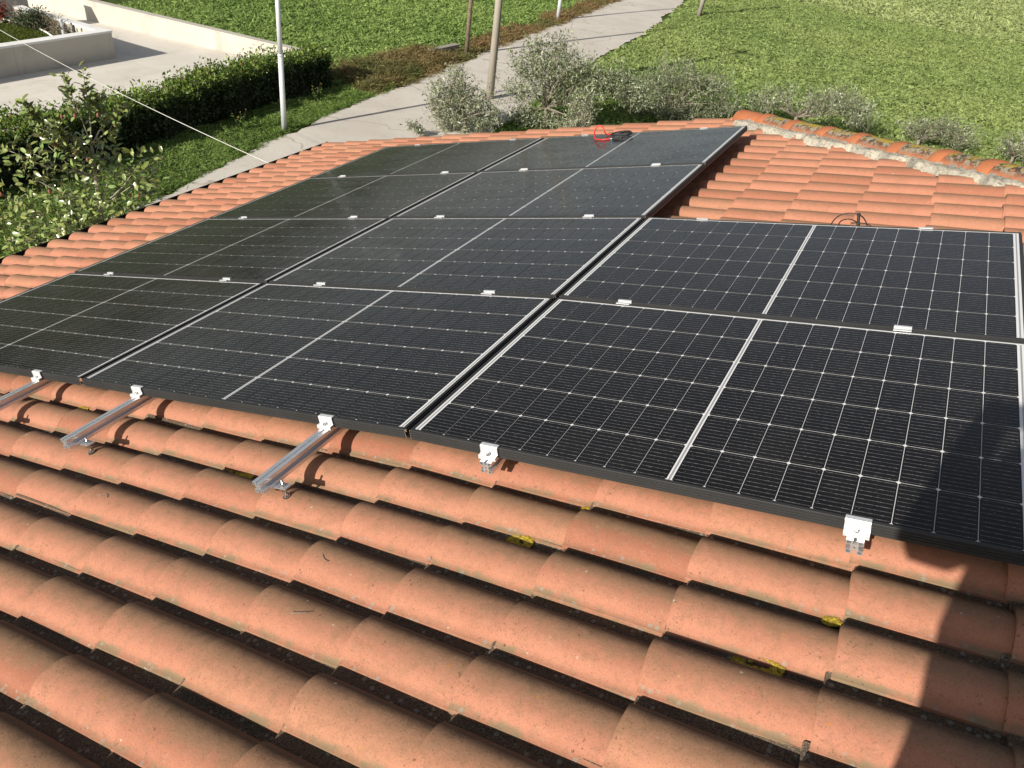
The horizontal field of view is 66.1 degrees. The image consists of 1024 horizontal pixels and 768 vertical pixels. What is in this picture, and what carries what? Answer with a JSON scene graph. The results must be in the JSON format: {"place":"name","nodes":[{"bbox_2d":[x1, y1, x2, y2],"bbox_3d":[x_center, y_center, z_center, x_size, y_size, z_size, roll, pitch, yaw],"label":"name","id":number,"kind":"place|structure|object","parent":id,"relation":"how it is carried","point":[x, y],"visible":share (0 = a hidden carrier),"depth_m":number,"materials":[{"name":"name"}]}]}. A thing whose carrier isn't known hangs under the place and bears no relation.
{"place":"outdoors","nodes":[
{"label":"outdoors","id":0,"kind":"place"},
{"bbox_2d":[0,17,61,42],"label":"lawn","id":1,"kind":"structure","parent":0,"point":[47,30],"depth_m":25.71,"materials":[{"name":"plant"}]},
{"bbox_2d":[0,1,12,23],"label":"garden shrub","id":2,"kind":"object","parent":1,"relation":"on","point":[3,13],"visible":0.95,"depth_m":25.86,"materials":[{"name":"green plant"}]},
{"bbox_2d":[2,2,21,25],"bbox_3d":[-16.359,-12.250,25.868,0.640,0.972,0.878,0,36,-12],"label":"garden shrub","id":3,"kind":"object","parent":1,"relation":"on","point":[16,14],"visible":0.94,"depth_m":25.78,"materials":[{"name":"green plant"}]},
{"bbox_2d":[3,18,52,35],"bbox_3d":[-15.940,-11.744,25.930,3.548,0.061,0.486,24,38,21],"label":"lawn edging","id":4,"kind":"object","parent":1,"relation":"on","point":[49,34],"visible":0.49,"depth_m":25.74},
{"bbox_2d":[5,4,56,30],"bbox_3d":[-15.825,-12.005,25.796,1.983,0.890,1.216,22,37,19],"label":"garden shrub","id":5,"kind":"object","parent":1,"relation":"on","point":[30,18],"visible":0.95,"depth_m":25.64,"materials":[{"name":"green plant"}]},
{"bbox_2d":[38,12,69,34],"bbox_3d":[-14.709,-11.608,25.510,0.996,0.901,0.990,22,37,19],"label":"garden shrub","id":6,"kind":"object","parent":1,"relation":"on","point":[54,27],"visible":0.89,"depth_m":25.46,"materials":[{"name":"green plant"}]},
{"bbox_2d":[59,18,64,33],"bbox_3d":[-14.521,-11.508,25.427,0.120,0.550,0.120,22,37,19],"label":"garden light","id":7,"kind":"object","parent":1,"relation":"on","point":[61,23],"visible":0.88,"depth_m":25.35,"materials":[{"name":"grey paint"}]},
{"bbox_2d":[0,7,247,130],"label":"driveway","id":8,"kind":"structure","parent":0,"point":[144,58],"depth_m":24.95,"materials":[{"name":"concrete"}]},
{"bbox_2d":[81,0,682,228],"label":"road","id":9,"kind":"structure","parent":0,"point":[605,30],"depth_m":26.18,"materials":[{"name":"concrete"}]},
{"bbox_2d":[2,0,1021,255],"bbox_3d":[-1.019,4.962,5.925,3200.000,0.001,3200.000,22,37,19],"label":"ground","id":10,"kind":"structure","parent":0,"point":[308,94],"depth_m":33.90,"materials":[{"name":"green plant"}]},
{"bbox_2d":[0,0,28,18],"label":"garden wall","id":11,"kind":"structure","parent":10,"relation":"on","point":[22,2],"depth_m":27.15,"materials":[{"name":"concrete"}]},
{"bbox_2d":[0,28,115,77],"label":"garden wall","id":12,"kind":"structure","parent":10,"relation":"on","point":[21,58],"depth_m":24.00,"materials":[{"name":"concrete"}]},
{"bbox_2d":[14,5,103,33],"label":"garden wall","id":13,"kind":"structure","parent":10,"relation":"on","point":[80,26],"depth_m":25.73,"materials":[{"name":"concrete"}]},
{"bbox_2d":[0,61,187,257],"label":"magnolia tree","id":14,"kind":"object","parent":10,"relation":"on","point":[78,150],"visible":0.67,"depth_m":14.09,"materials":[{"name":"green plant"}]},
{"bbox_2d":[28,0,298,57],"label":"boundary wall","id":15,"kind":"structure","parent":10,"relation":"on","point":[111,14],"depth_m":28.45,"materials":[{"name":"concrete"}]},
{"bbox_2d":[0,38,334,190],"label":"hedge","id":16,"kind":"object","parent":10,"relation":"on","point":[206,94],"visible":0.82,"depth_m":20.80,"materials":[{"name":"green plant"}]},
{"bbox_2d":[0,67,423,256],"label":"verge grass","id":17,"kind":"structure","parent":10,"relation":"on","point":[188,148],"depth_m":19.88,"materials":[{"name":"green plant"}]},
{"bbox_2d":[230,110,245,129],"bbox_3d":[-7.418,-7.171,21.439,0.334,0.621,0.326,22,37,19],"label":"wildflower","id":18,"kind":"object","parent":17,"relation":"on","point":[238,123],"visible":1,"depth_m":21.43,"materials":[{"name":"green plant"}]},
{"bbox_2d":[312,84,321,101],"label":"wildflower","id":19,"kind":"object","parent":17,"relation":"on","point":[315,92],"visible":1,"depth_m":24.26,"materials":[{"name":"green plant"}]},
{"bbox_2d":[275,0,286,129],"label":"street lamp","id":20,"kind":"object","parent":10,"relation":"on","point":[281,69],"visible":0.93,"depth_m":21.01,"materials":[{"name":"grey metal"}]},
{"bbox_2d":[119,0,588,87],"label":"field grass","id":21,"kind":"structure","parent":10,"relation":"on","point":[455,17],"depth_m":33.84,"materials":[{"name":"green plant"}]},
{"bbox_2d":[329,40,465,91],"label":"dry weeds","id":22,"kind":"object","parent":10,"relation":"on","point":[421,53],"visible":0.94,"depth_m":28.25,"materials":[{"name":"brown plant"}]},
{"bbox_2d":[400,117,425,135],"bbox_3d":[-2.818,-7.342,22.635,0.857,0.652,0.445,-7,37,-20],"label":"shrub","id":23,"kind":"object","parent":10,"relation":"on","point":[418,129],"visible":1,"depth_m":22.61,"materials":[{"name":"green plant"}]},
{"bbox_2d":[427,43,459,53],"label":"concrete block","id":24,"kind":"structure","parent":10,"relation":"on","point":[452,46],"depth_m":31.66,"materials":[{"name":"grey concrete"}]},
{"bbox_2d":[422,61,510,133],"bbox_3d":[-1.330,-8.341,23.138,2.625,2.244,1.697,2,35,-8],"label":"olive tree","id":25,"kind":"object","parent":10,"relation":"on","point":[459,93],"visible":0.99,"depth_m":23.09,"materials":[{"name":"green plant"}]},
{"bbox_2d":[464,0,472,54],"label":"utility pole","id":26,"kind":"object","parent":10,"relation":"on","point":[468,26],"visible":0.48,"depth_m":31.16,"materials":[{"name":"brown wood"}]},
{"bbox_2d":[349,0,622,95],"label":"dry weeds","id":27,"kind":"object","parent":10,"relation":"on","point":[549,19],"visible":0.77,"depth_m":35.92,"materials":[{"name":"plant"}]},
{"bbox_2d":[486,0,502,98],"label":"utility pole","id":28,"kind":"object","parent":10,"relation":"on","point":[494,42],"visible":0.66,"depth_m":25.89,"materials":[{"name":"concrete"}]},
{"bbox_2d":[0,110,1023,767],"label":"house","id":29,"kind":"structure","parent":10,"relation":"on","point":[462,608],"depth_m":2.03,"materials":[{"name":"orange tile"}]},
{"bbox_2d":[0,379,57,410],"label":"mounting rail","id":30,"kind":"object","parent":29,"relation":"attached to","point":[19,394],"depth_m":3.48,"materials":[{"name":"metal"}]},
{"bbox_2d":[31,369,41,381],"bbox_3d":[-2.136,-0.037,3.542,0.060,0.041,0.034,7,31,29],"label":"end clamp","id":31,"kind":"object","parent":30,"relation":"attached to","point":[37,376],"visible":1,"depth_m":3.54,"materials":[{"name":"silver metal"}]},
{"bbox_2d":[0,273,263,384],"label":"solar panel","id":32,"kind":"object","parent":30,"relation":"on","point":[72,328],"visible":0.96,"depth_m":4.11,"materials":[{"name":"glass"}]},
{"bbox_2d":[219,277,230,280],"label":"clamp","id":33,"kind":"object","parent":32,"relation":"attached to","point":[226,279],"visible":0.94,"depth_m":4.40,"materials":[{"name":"silver metal"}]},
{"bbox_2d":[75,218,388,283],"bbox_3d":[-1.812,-0.887,5.106,1.728,0.036,1.136,6,31,29],"label":"solar panel","id":34,"kind":"object","parent":30,"relation":"on","point":[264,250],"visible":0.91,"depth_m":5.02,"materials":[{"name":"glass"}]},
{"bbox_2d":[210,172,477,218],"bbox_3d":[-1.273,-1.419,5.973,1.728,0.036,1.136,6,31,29],"label":"solar panel","id":35,"kind":"object","parent":30,"relation":"on","point":[384,196],"visible":0.91,"depth_m":5.90,"materials":[{"name":"glass"}]},
{"bbox_2d":[310,138,543,177],"bbox_3d":[-0.734,-1.951,6.840,1.728,0.036,1.136,6,31,29],"label":"solar panel","id":36,"kind":"object","parent":30,"relation":"on","point":[476,156],"visible":0.93,"depth_m":6.77,"materials":[{"name":"glass"}]},
{"bbox_2d":[80,437,95,454],"bbox_3d":[-1.611,0.239,2.999,0.052,0.086,0.032,6,31,29],"label":"hanger bolt","id":37,"kind":"object","parent":29,"relation":"attached to","point":[87,442],"visible":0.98,"depth_m":2.99,"materials":[{"name":"metal"}]},
{"bbox_2d":[60,395,156,448],"bbox_3d":[-0.509,-0.932,4.851,0.040,0.040,5.012,6,31,29],"label":"mounting rail","id":38,"kind":"object","parent":29,"relation":"attached to","point":[90,429],"visible":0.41,"depth_m":3.08,"materials":[{"name":"metal"}]},
{"bbox_2d":[130,385,143,398],"bbox_3d":[-1.526,0.032,3.206,0.060,0.041,0.034,6,31,29],"label":"end clamp","id":39,"kind":"object","parent":38,"relation":"attached to","point":[137,391],"visible":1,"depth_m":3.20,"materials":[{"name":"silver metal"}]},
{"bbox_2d":[82,283,553,438],"bbox_3d":[-0.832,-0.183,3.402,1.728,0.036,1.136,6,31,29],"label":"solar panel","id":40,"kind":"object","parent":38,"relation":"on","point":[394,362],"visible":0.98,"depth_m":3.26,"materials":[{"name":"black glass"}]},
{"bbox_2d":[313,282,325,285],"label":"clamp","id":41,"kind":"object","parent":38,"relation":"attached to","point":[320,283],"visible":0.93,"depth_m":4.06,"materials":[{"name":"silver metal"}]},
{"bbox_2d":[269,217,644,299],"bbox_3d":[-0.294,-0.715,4.269,1.728,0.036,1.136,6,31,29],"label":"solar panel","id":42,"kind":"object","parent":38,"relation":"on","point":[555,257],"visible":0.94,"depth_m":4.16,"materials":[{"name":"glass"}]},
{"bbox_2d":[393,164,704,218],"bbox_3d":[0.245,-1.247,5.135,1.728,0.036,1.136,6,31,29],"label":"solar panel","id":43,"kind":"object","parent":38,"relation":"on","point":[645,192],"visible":0.94,"depth_m":5.04,"materials":[{"name":"glass"}]},
{"bbox_2d":[481,126,746,171],"bbox_3d":[0.783,-1.779,6.002,1.728,0.036,1.136,6,31,29],"label":"solar panel","id":44,"kind":"object","parent":38,"relation":"on","point":[707,146],"visible":0.94,"depth_m":5.92,"materials":[{"name":"glass"}]},
{"bbox_2d":[594,125,612,139],"bbox_3d":[0.741,-2.030,6.400,0.155,0.083,0.209,10,35,3],"label":"red cable","id":45,"kind":"object","parent":44,"relation":"on","point":[604,132],"visible":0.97,"depth_m":6.45,"materials":[{"name":"plastic"}]},
{"bbox_2d":[610,130,632,139],"bbox_3d":[0.882,-2.007,6.359,0.172,0.091,0.265,9,35,1],"label":"black cable","id":46,"kind":"object","parent":44,"relation":"on","point":[629,132],"visible":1,"depth_m":6.32,"materials":[{"name":"black rubber"}]},
{"bbox_2d":[0,30,267,162],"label":"overhead cable","id":47,"kind":"object","parent":29,"relation":"attached to","point":[145,105],"visible":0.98,"depth_m":10.38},
{"bbox_2d":[273,479,291,498],"bbox_3d":[-0.727,0.339,2.511,0.052,0.086,0.032,6,31,29],"label":"hanger bolt","id":48,"kind":"object","parent":29,"relation":"attached to","point":[282,485],"visible":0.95,"depth_m":2.50,"materials":[{"name":"silver metal"}]},
{"bbox_2d":[252,426,344,493],"bbox_3d":[0.375,-0.832,4.363,0.040,0.040,5.012,6,31,29],"label":"mounting rail","id":49,"kind":"object","parent":29,"relation":"attached to","point":[266,481],"visible":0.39,"depth_m":2.59,"materials":[{"name":"metal"}]},
{"bbox_2d":[317,414,333,429],"bbox_3d":[-0.642,0.132,2.718,0.060,0.041,0.034,6,31,29],"label":"end clamp","id":50,"kind":"object","parent":49,"relation":"attached to","point":[326,422],"visible":1,"depth_m":2.71,"materials":[{"name":"silver metal"}]},
{"bbox_2d":[481,290,495,294],"bbox_3d":[-0.107,-0.409,3.577,0.058,0.022,0.037,6,31,29],"label":"clamp","id":51,"kind":"object","parent":49,"relation":"attached to","point":[490,292],"visible":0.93,"depth_m":3.57,"materials":[{"name":"silver metal"}]},
{"bbox_2d":[583,214,593,216],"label":"clamp","id":52,"kind":"object","parent":49,"relation":"attached to","point":[588,215],"visible":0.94,"depth_m":4.44,"materials":[{"name":"silver metal"}]},
{"bbox_2d":[479,457,505,473],"bbox_3d":[0.481,-0.297,3.308,0.040,0.040,2.396,9,32,27],"label":"mounting rail","id":53,"kind":"object","parent":29,"relation":"attached to","point":[491,467],"visible":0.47,"depth_m":2.41,"materials":[{"name":"metal"}]},
{"bbox_2d":[478,442,498,461],"bbox_3d":[-0.070,0.208,2.409,0.060,0.041,0.034,9,32,27],"label":"end clamp","id":54,"kind":"object","parent":53,"relation":"attached to","point":[489,451],"visible":1,"depth_m":2.40,"materials":[{"name":"silver metal"}]},
{"bbox_2d":[616,299,631,304],"bbox_3d":[0.465,-0.333,3.268,0.058,0.022,0.037,9,32,27],"label":"clamp","id":55,"kind":"object","parent":53,"relation":"attached to","point":[623,301],"visible":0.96,"depth_m":3.26,"materials":[{"name":"silver metal"}]},
{"bbox_2d":[409,298,1023,565],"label":"solar panel","id":56,"kind":"object","parent":53,"relation":"on","point":[913,437],"visible":1,"depth_m":2.42,"materials":[{"name":"glass"}]},
{"bbox_2d":[560,217,1023,341],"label":"solar panel","id":57,"kind":"object","parent":53,"relation":"on","point":[967,283],"visible":0.97,"depth_m":3.33,"materials":[{"name":"glass"}]},
{"bbox_2d":[831,213,867,225],"bbox_3d":[1.671,-0.796,3.875,0.185,0.123,0.160,22,37,19],"label":"panel cable","id":58,"kind":"object","parent":29,"relation":"on","point":[858,219],"visible":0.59,"depth_m":3.88,"materials":[{"name":"black rubber"}]},
{"bbox_2d":[845,536,865,555],"bbox_3d":[1.397,-0.154,2.827,0.040,0.040,2.396,9,32,27],"label":"mounting rail","id":59,"kind":"object","parent":29,"relation":"attached to","point":[857,545],"visible":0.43,"depth_m":1.93,"materials":[{"name":"metal"}]},
{"bbox_2d":[843,514,872,540],"bbox_3d":[0.846,0.351,1.928,0.060,0.041,0.034,9,32,27],"label":"end clamp","id":60,"kind":"object","parent":59,"relation":"attached to","point":[857,527],"visible":1,"depth_m":1.92,"materials":[{"name":"silver metal"}]},
{"bbox_2d":[893,325,911,331],"bbox_3d":[1.382,-0.190,2.786,0.058,0.022,0.037,9,32,27],"label":"clamp","id":61,"kind":"object","parent":59,"relation":"attached to","point":[902,328],"visible":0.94,"depth_m":2.78,"materials":[{"name":"silver metal"}]},
{"bbox_2d":[556,0,561,18],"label":"street lamp","id":62,"kind":"object","parent":10,"relation":"on","point":[559,9],"visible":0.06,"depth_m":39.76,"materials":[{"name":"white metal"}]},
{"bbox_2d":[492,23,665,128],"bbox_3d":[2.021,-9.190,24.022,5.240,3.426,2.437,6,35,-3],"label":"olive tree","id":63,"kind":"object","parent":10,"relation":"on","point":[551,98],"visible":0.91,"depth_m":23.73,"materials":[{"name":"green plant"}]},
{"bbox_2d":[552,80,605,127],"bbox_3d":[1.933,-8.005,23.322,1.494,2.004,1.217,3,35,-7],"label":"olive tree","id":64,"kind":"object","parent":10,"relation":"on","point":[582,119],"visible":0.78,"depth_m":23.21,"materials":[{"name":"green plant"}]},
{"bbox_2d":[488,62,800,132],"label":"verge grass","id":65,"kind":"structure","parent":10,"relation":"on","point":[607,114],"depth_m":27.73,"materials":[{"name":"green plant"}]},
{"bbox_2d":[616,46,751,120],"bbox_3d":[5.768,-9.914,26.529,4.867,2.526,2.685,22,37,19],"label":"bush","id":66,"kind":"object","parent":10,"relation":"on","point":[670,105],"visible":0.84,"depth_m":26.41,"materials":[{"name":"green plant"}]},
{"bbox_2d":[497,69,882,137],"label":"field grass","id":67,"kind":"structure","parent":10,"relation":"on","point":[622,121],"depth_m":27.57,"materials":[{"name":"green plant"}]},
{"bbox_2d":[697,0,704,15],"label":"wooden post","id":68,"kind":"object","parent":10,"relation":"on","point":[700,8],"depth_m":45.77,"materials":[{"name":"wood"}]},
{"bbox_2d":[581,0,1023,165],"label":"field grass","id":69,"kind":"structure","parent":10,"relation":"on","point":[935,63],"depth_m":38.77,"materials":[{"name":"green plant"}]},
{"bbox_2d":[735,79,883,129],"bbox_3d":[10.440,-9.906,27.613,5.004,2.132,2.221,22,37,19],"label":"bush","id":70,"kind":"object","parent":10,"relation":"on","point":[845,107],"visible":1,"depth_m":27.45,"materials":[{"name":"green plant"}]},
{"bbox_2d":[791,0,1023,45],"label":"field grass","id":71,"kind":"structure","parent":10,"relation":"on","point":[966,17],"depth_m":57.89,"materials":[{"name":"green plant"}]},
{"bbox_2d":[888,110,994,152],"bbox_3d":[14.876,-8.797,27.410,3.423,1.565,1.817,22,37,19],"label":"bush","id":72,"kind":"object","parent":10,"relation":"on","point":[946,132],"visible":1,"depth_m":27.29,"materials":[{"name":"green plant"}]},
{"bbox_2d":[994,123,1023,163],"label":"bush","id":73,"kind":"object","parent":10,"relation":"on","point":[1012,152],"visible":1,"depth_m":27.38,"materials":[{"name":"green plant"}]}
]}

